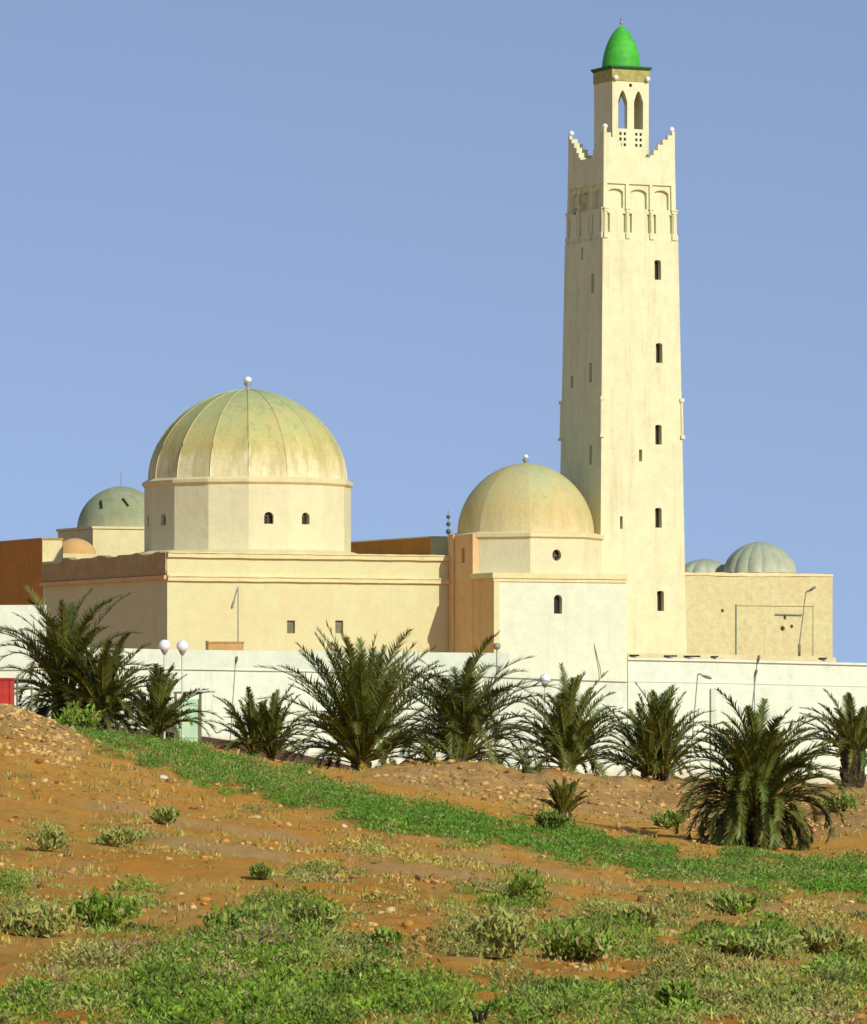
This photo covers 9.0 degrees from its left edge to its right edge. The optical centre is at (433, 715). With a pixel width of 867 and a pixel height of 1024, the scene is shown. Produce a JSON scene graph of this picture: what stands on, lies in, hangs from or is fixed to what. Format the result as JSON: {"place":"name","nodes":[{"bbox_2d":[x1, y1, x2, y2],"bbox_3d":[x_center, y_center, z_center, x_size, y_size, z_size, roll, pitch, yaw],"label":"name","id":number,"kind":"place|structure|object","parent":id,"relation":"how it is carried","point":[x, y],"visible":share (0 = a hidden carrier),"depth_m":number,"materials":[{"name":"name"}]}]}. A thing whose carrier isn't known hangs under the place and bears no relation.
{"place":"outdoors","nodes":[
{"label":"outdoors","id":0,"kind":"place"},
{"bbox_2d":[206,641,243,649],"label":"store","id":1,"kind":"structure","parent":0,"point":[224,645],"depth_m":243.00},
{"bbox_2d":[231,587,238,640],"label":"street lamp","id":2,"kind":"object","parent":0,"point":[233,602],"visible":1,"depth_m":243.98,"materials":[{"name":"metal"}]},
{"bbox_2d":[0,705,866,1023],"bbox_3d":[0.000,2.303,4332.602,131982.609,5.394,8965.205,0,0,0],"label":"ground","id":3,"kind":"structure","parent":0,"point":[78,809],"depth_m":87.22,"materials":[{"name":"soil"}]},
{"bbox_2d":[0,678,15,704],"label":"red box","id":4,"kind":"object","parent":3,"relation":"on","point":[6,690],"visible":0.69,"depth_m":150.00,"materials":[{"name":"paint"}]},
{"bbox_2d":[0,605,45,666],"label":"terrace wall","id":5,"kind":"structure","parent":3,"relation":"on","point":[8,618],"depth_m":231.87,"materials":[{"name":"white paint"}]},
{"bbox_2d":[16,677,32,710],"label":"post and rail","id":6,"kind":"object","parent":3,"relation":"on","point":[17,687],"visible":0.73,"depth_m":151.98,"materials":[{"name":"grey metal"}]},
{"bbox_2d":[0,538,62,604],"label":"mud block","id":7,"kind":"structure","parent":3,"relation":"on","point":[22,561],"depth_m":280.13,"materials":[{"name":"paint"}]},
{"bbox_2d":[0,900,75,937],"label":"shrub","id":8,"kind":"object","parent":3,"relation":"on","point":[42,921],"visible":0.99,"depth_m":44.34,"materials":[{"name":"green plant"}]},
{"bbox_2d":[0,703,85,771],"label":"rubble","id":9,"kind":"object","parent":3,"relation":"on","point":[11,715],"visible":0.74,"depth_m":121.47,"materials":[{"name":"brown stone"}]},
{"bbox_2d":[32,826,70,850],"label":"shrub","id":10,"kind":"object","parent":3,"relation":"on","point":[50,839],"visible":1,"depth_m":67.32,"materials":[{"name":"green plant"}]},
{"bbox_2d":[54,700,106,730],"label":"shrub","id":11,"kind":"object","parent":3,"relation":"on","point":[86,717],"visible":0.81,"depth_m":149.81,"materials":[{"name":"green plant"}]},
{"bbox_2d":[0,585,161,725],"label":"date palm","id":12,"kind":"object","parent":3,"relation":"on","point":[56,660],"visible":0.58,"depth_m":185.33,"materials":[{"name":"green plant"}]},
{"bbox_2d":[56,486,143,556],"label":"domed chamber","id":13,"kind":"object","parent":3,"relation":"on","point":[110,521],"visible":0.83,"depth_m":288.39,"materials":[{"name":"paint"}]},
{"bbox_2d":[33,632,173,735],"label":"date palm","id":14,"kind":"object","parent":3,"relation":"on","point":[102,689],"visible":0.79,"depth_m":183.49,"materials":[{"name":"green plant"}]},
{"bbox_2d":[62,886,146,927],"bbox_3d":[-2.937,1.725,49.195,0.759,0.436,0.702,0,0,0],"label":"shrub","id":15,"kind":"object","parent":3,"relation":"on","point":[109,909],"visible":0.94,"depth_m":49.05,"materials":[{"name":"green plant"}]},
{"bbox_2d":[100,824,146,847],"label":"shrub","id":16,"kind":"object","parent":3,"relation":"on","point":[125,835],"visible":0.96,"depth_m":71.72,"materials":[{"name":"green plant"}]},
{"bbox_2d":[159,640,169,738],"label":"globe lamp","id":17,"kind":"object","parent":3,"relation":"on","point":[164,646],"visible":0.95,"depth_m":203.88,"materials":[{"name":"glass"}]},
{"bbox_2d":[148,803,181,824],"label":"shrub","id":18,"kind":"object","parent":3,"relation":"on","point":[165,814],"visible":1,"depth_m":86.24,"materials":[{"name":"green plant"}]},
{"bbox_2d":[112,662,223,740],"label":"date palm","id":19,"kind":"object","parent":3,"relation":"on","point":[163,719],"visible":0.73,"depth_m":189.50,"materials":[{"name":"green plant"}]},
{"bbox_2d":[176,640,187,739],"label":"globe lamp","id":20,"kind":"object","parent":3,"relation":"on","point":[182,646],"visible":0.94,"depth_m":203.97,"materials":[{"name":"glass"}]},
{"bbox_2d":[174,692,201,742],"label":"gate","id":21,"kind":"structure","parent":3,"relation":"on","point":[192,732],"depth_m":207.40,"materials":[{"name":"green paint"}]},
{"bbox_2d":[230,656,237,739],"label":"street lamp","id":22,"kind":"object","parent":3,"relation":"on","point":[236,658],"visible":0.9,"depth_m":205.98,"materials":[{"name":"metal"}]},
{"bbox_2d":[197,901,280,931],"bbox_3d":[-1.714,1.813,48.675,0.749,0.363,0.675,0,0,0],"label":"shrub","id":23,"kind":"object","parent":3,"relation":"on","point":[237,914],"visible":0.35,"depth_m":48.58,"materials":[{"name":"green plant"}]},
{"bbox_2d":[40,377,449,651],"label":"prayer hall","id":24,"kind":"structure","parent":3,"relation":"on","point":[247,491],"depth_m":266.76,"materials":[{"name":"paint"}]},
{"bbox_2d":[63,538,102,558],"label":"orange dome","id":25,"kind":"structure","parent":24,"relation":"on","point":[76,548],"depth_m":283.73,"materials":[{"name":"paint"}]},
{"bbox_2d":[264,512,271,523],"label":"window","id":26,"kind":"structure","parent":24,"relation":"in","point":[268,516],"depth_m":266.31,"materials":[{"name":"black glass"}]},
{"bbox_2d":[302,513,306,523],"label":"window","id":27,"kind":"structure","parent":24,"relation":"in","point":[304,518],"depth_m":267.16,"materials":[{"name":"black glass"}]},
{"bbox_2d":[446,510,450,533],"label":"ball spire","id":28,"kind":"structure","parent":24,"relation":"on","point":[448,530],"depth_m":269.11,"materials":[{"name":"metal"}]},
{"bbox_2d":[247,861,275,879],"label":"shrub","id":29,"kind":"object","parent":3,"relation":"on","point":[262,870],"visible":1,"depth_m":63.67,"materials":[{"name":"green plant"}]},
{"bbox_2d":[206,683,330,761],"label":"date palm","id":30,"kind":"object","parent":3,"relation":"on","point":[263,723],"visible":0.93,"depth_m":195.61,"materials":[{"name":"green plant"}]},
{"bbox_2d":[48,648,508,674],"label":"terrace wall","id":31,"kind":"structure","parent":3,"relation":"on","point":[226,658],"depth_m":237.81,"materials":[{"name":"white paint"}]},
{"bbox_2d":[274,898,344,928],"bbox_3d":[-1.139,1.823,50.355,0.657,0.336,0.591,0,0,0],"label":"shrub","id":32,"kind":"object","parent":3,"relation":"on","point":[305,910],"visible":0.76,"depth_m":50.23,"materials":[{"name":"green plant"}]},
{"bbox_2d":[0,666,626,777],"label":"perimeter wall","id":33,"kind":"structure","parent":3,"relation":"on","point":[262,682],"depth_m":210.77,"materials":[{"name":"white paint"}]},
{"bbox_2d":[252,621,480,769],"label":"date palm","id":34,"kind":"object","parent":3,"relation":"on","point":[356,733],"visible":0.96,"depth_m":187.14,"materials":[{"name":"green plant"}]},
{"bbox_2d":[365,925,405,948],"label":"shrub","id":35,"kind":"object","parent":3,"relation":"on","point":[380,933],"visible":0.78,"depth_m":45.25,"materials":[{"name":"green plant"}]},
{"bbox_2d":[351,536,447,554],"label":"courtyard gallery","id":36,"kind":"object","parent":3,"relation":"on","point":[430,545],"visible":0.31,"depth_m":276.17,"materials":[{"name":"paint"}]},
{"bbox_2d":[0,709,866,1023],"bbox_3d":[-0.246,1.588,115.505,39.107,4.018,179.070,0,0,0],"label":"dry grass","id":37,"kind":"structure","parent":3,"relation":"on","point":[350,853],"depth_m":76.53,"materials":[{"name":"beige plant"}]},
{"bbox_2d":[0,714,866,1023],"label":"stones","id":38,"kind":"object","parent":3,"relation":"on","point":[406,924],"visible":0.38,"depth_m":70.37,"materials":[{"name":"beige stone"}]},
{"bbox_2d":[0,778,866,1023],"bbox_3d":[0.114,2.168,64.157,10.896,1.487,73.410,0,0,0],"label":"herbs","id":39,"kind":"object","parent":3,"relation":"on","point":[372,978],"visible":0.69,"depth_m":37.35,"materials":[{"name":"green plant"}]},
{"bbox_2d":[47,713,866,901],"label":"grass","id":40,"kind":"structure","parent":3,"relation":"on","point":[466,822],"depth_m":120.27,"materials":[{"name":"green plant"}]},
{"bbox_2d":[378,631,578,773],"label":"date palm","id":41,"kind":"object","parent":3,"relation":"on","point":[475,715],"visible":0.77,"depth_m":189.24,"materials":[{"name":"green plant"}]},
{"bbox_2d":[470,1004,489,1023],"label":"plant","id":42,"kind":"object","parent":3,"relation":"on","point":[480,1018],"visible":0.98,"depth_m":29.68,"materials":[{"name":"plant"}]},
{"bbox_2d":[493,643,500,671],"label":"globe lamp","id":43,"kind":"object","parent":3,"relation":"on","point":[496,646],"visible":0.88,"depth_m":235.92,"materials":[{"name":"glass"}]},
{"bbox_2d":[460,897,540,958],"bbox_3d":[0.513,1.641,42.191,0.628,0.502,0.701,0,0,0],"label":"shrub","id":44,"kind":"object","parent":3,"relation":"on","point":[498,932],"visible":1,"depth_m":42.06,"materials":[{"name":"green plant"}]},
{"bbox_2d":[506,867,545,901],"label":"shrub","id":45,"kind":"object","parent":3,"relation":"on","point":[528,884],"visible":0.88,"depth_m":64.66,"materials":[{"name":"green plant"}]},
{"bbox_2d":[447,455,627,678],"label":"domed annex","id":46,"kind":"object","parent":3,"relation":"on","point":[527,577],"visible":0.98,"depth_m":266.69,"materials":[{"name":"white paint"}]},
{"bbox_2d":[552,550,558,560],"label":"round window","id":47,"kind":"structure","parent":46,"relation":"in","point":[555,555],"depth_m":266.77,"materials":[{"name":"black glass"}]},
{"bbox_2d":[554,595,558,613],"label":"window","id":48,"kind":"structure","parent":46,"relation":"in","point":[556,599],"depth_m":266.38,"materials":[{"name":"black glass"}]},
{"bbox_2d":[594,644,601,676],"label":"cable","id":49,"kind":"object","parent":46,"relation":"attached to","point":[597,659],"visible":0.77,"depth_m":266.86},
{"bbox_2d":[540,674,549,765],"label":"globe lamp","id":50,"kind":"object","parent":3,"relation":"on","point":[545,676],"visible":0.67,"depth_m":210.91,"materials":[{"name":"glass"}]},
{"bbox_2d":[532,808,571,829],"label":"shrub","id":51,"kind":"object","parent":3,"relation":"on","point":[554,817],"visible":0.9,"depth_m":133.87,"materials":[{"name":"green plant"}]},
{"bbox_2d":[535,777,588,818],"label":"date palm","id":52,"kind":"object","parent":3,"relation":"on","point":[563,795],"visible":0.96,"depth_m":142.97,"materials":[{"name":"green plant"}]},
{"bbox_2d":[479,662,652,779],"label":"date palm","id":53,"kind":"object","parent":3,"relation":"on","point":[577,740],"visible":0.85,"depth_m":191.54,"materials":[{"name":"green plant"}]},
{"bbox_2d":[535,920,624,960],"bbox_3d":[1.134,1.755,42.809,0.738,0.365,0.744,0,0,0],"label":"shrub","id":54,"kind":"object","parent":3,"relation":"on","point":[595,943],"visible":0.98,"depth_m":42.69,"materials":[{"name":"green plant"}]},
{"bbox_2d":[369,757,866,838],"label":"rubble","id":55,"kind":"object","parent":3,"relation":"on","point":[522,790],"visible":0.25,"depth_m":167.24,"materials":[{"name":"brown stone"}]},
{"bbox_2d":[558,15,686,678],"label":"minaret","id":56,"kind":"object","parent":3,"relation":"on","point":[622,436],"visible":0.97,"depth_m":271.32,"materials":[{"name":"paint"}]},
{"bbox_2d":[654,261,657,279],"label":"window","id":57,"kind":"structure","parent":56,"relation":"in","point":[655,262],"depth_m":271.83,"materials":[{"name":"black glass"}]},
{"bbox_2d":[655,425,658,444],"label":"window","id":58,"kind":"structure","parent":56,"relation":"in","point":[656,427],"depth_m":271.70,"materials":[{"name":"black glass"}]},
{"bbox_2d":[655,508,658,527],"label":"window","id":59,"kind":"structure","parent":56,"relation":"in","point":[656,510],"depth_m":271.63,"materials":[{"name":"black glass"}]},
{"bbox_2d":[656,344,658,362],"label":"window","id":60,"kind":"structure","parent":56,"relation":"in","point":[657,345],"depth_m":271.77,"materials":[{"name":"black glass"}]},
{"bbox_2d":[657,591,660,610],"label":"window","id":61,"kind":"structure","parent":56,"relation":"in","point":[658,593],"depth_m":271.63,"materials":[{"name":"black glass"}]},
{"bbox_2d":[609,904,666,926],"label":"shrub","id":62,"kind":"object","parent":3,"relation":"on","point":[651,915],"visible":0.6,"depth_m":57.37,"materials":[{"name":"green plant"}]},
{"bbox_2d":[579,681,729,781],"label":"date palm","id":63,"kind":"object","parent":3,"relation":"on","point":[659,721],"visible":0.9,"depth_m":193.58,"materials":[{"name":"green plant"}]},
{"bbox_2d":[650,808,684,828],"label":"shrub","id":64,"kind":"object","parent":3,"relation":"on","point":[667,819],"visible":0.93,"depth_m":149.13,"materials":[{"name":"green plant"}]},
{"bbox_2d":[652,977,702,1007],"bbox_3d":[1.393,1.601,31.394,0.289,0.229,0.382,0,0,0],"label":"shrub","id":65,"kind":"object","parent":3,"relation":"on","point":[675,991],"visible":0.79,"depth_m":31.33,"materials":[{"name":"green plant"}]},
{"bbox_2d":[689,673,711,769],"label":"street lamp","id":66,"kind":"object","parent":3,"relation":"on","point":[706,677],"visible":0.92,"depth_m":211.98,"materials":[{"name":"metal"}]},
{"bbox_2d":[627,653,835,661],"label":"kerb wall","id":67,"kind":"structure","parent":3,"relation":"on","point":[732,657],"depth_m":229.81,"materials":[{"name":"paint"}]},
{"bbox_2d":[705,890,765,915],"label":"shrub","id":68,"kind":"object","parent":3,"relation":"on","point":[742,902],"visible":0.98,"depth_m":71.57,"materials":[{"name":"green plant"}]},
{"bbox_2d":[627,658,866,784],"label":"perimeter wall","id":69,"kind":"structure","parent":3,"relation":"on","point":[782,686],"depth_m":217.02,"materials":[{"name":"white paint"}]},
{"bbox_2d":[697,918,798,958],"bbox_3d":[2.630,1.886,46.155,0.782,0.363,0.877,0,0,-14],"label":"shrub","id":70,"kind":"object","parent":3,"relation":"on","point":[746,943],"visible":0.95,"depth_m":46.02,"materials":[{"name":"green plant"}]},
{"bbox_2d":[752,655,759,707],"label":"street lamp","id":71,"kind":"object","parent":3,"relation":"on","point":[758,658],"visible":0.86,"depth_m":211.98,"materials":[{"name":"metal"}]},
{"bbox_2d":[754,669,757,711],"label":"street lamp","id":72,"kind":"object","parent":3,"relation":"on","point":[755,672],"visible":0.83,"depth_m":211.48,"materials":[{"name":"metal"}]},
{"bbox_2d":[685,572,832,656],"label":"wing","id":73,"kind":"structure","parent":3,"relation":"on","point":[741,613],"depth_m":274.61,"materials":[{"name":"beige paint"}]},
{"bbox_2d":[723,542,795,573],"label":"ribbed dome","id":74,"kind":"structure","parent":73,"relation":"on","point":[759,557],"depth_m":284.67,"materials":[{"name":"paint"}]},
{"bbox_2d":[665,688,860,850],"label":"date palm","id":75,"kind":"object","parent":3,"relation":"on","point":[755,810],"visible":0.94,"depth_m":141.40,"materials":[{"name":"green plant"}]},
{"bbox_2d":[785,688,866,788],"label":"date palm","id":76,"kind":"object","parent":3,"relation":"on","point":[853,727],"visible":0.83,"depth_m":183.61,"materials":[{"name":"green plant"}]},
{"bbox_2d":[793,917,862,952],"bbox_3d":[3.654,2.086,51.776,0.711,0.362,0.742,0,0,-27],"label":"shrub","id":77,"kind":"object","parent":3,"relation":"on","point":[827,937],"visible":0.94,"depth_m":51.64,"materials":[{"name":"green plant"}]},
{"bbox_2d":[816,791,862,810],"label":"shrub","id":78,"kind":"object","parent":3,"relation":"on","point":[849,802],"visible":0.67,"depth_m":167.73,"materials":[{"name":"green plant"}]},
{"bbox_2d":[0,773,866,1023],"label":"grass","id":79,"kind":"structure","parent":0,"point":[384,1015],"depth_m":39.58,"materials":[{"name":"green plant"}]},
{"bbox_2d":[0,0,866,662],"label":"sky","id":80,"kind":"structure","parent":0,"point":[355,211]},
{"bbox_2d":[685,559,724,572],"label":"dome","id":81,"kind":"structure","parent":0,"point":[703,566],"depth_m":286.90,"materials":[{"name":"paint"}]},
{"bbox_2d":[798,586,815,653],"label":"street lamp","id":82,"kind":"object","parent":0,"point":[812,588],"visible":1,"depth_m":245.98,"materials":[{"name":"metal"}]}
]}

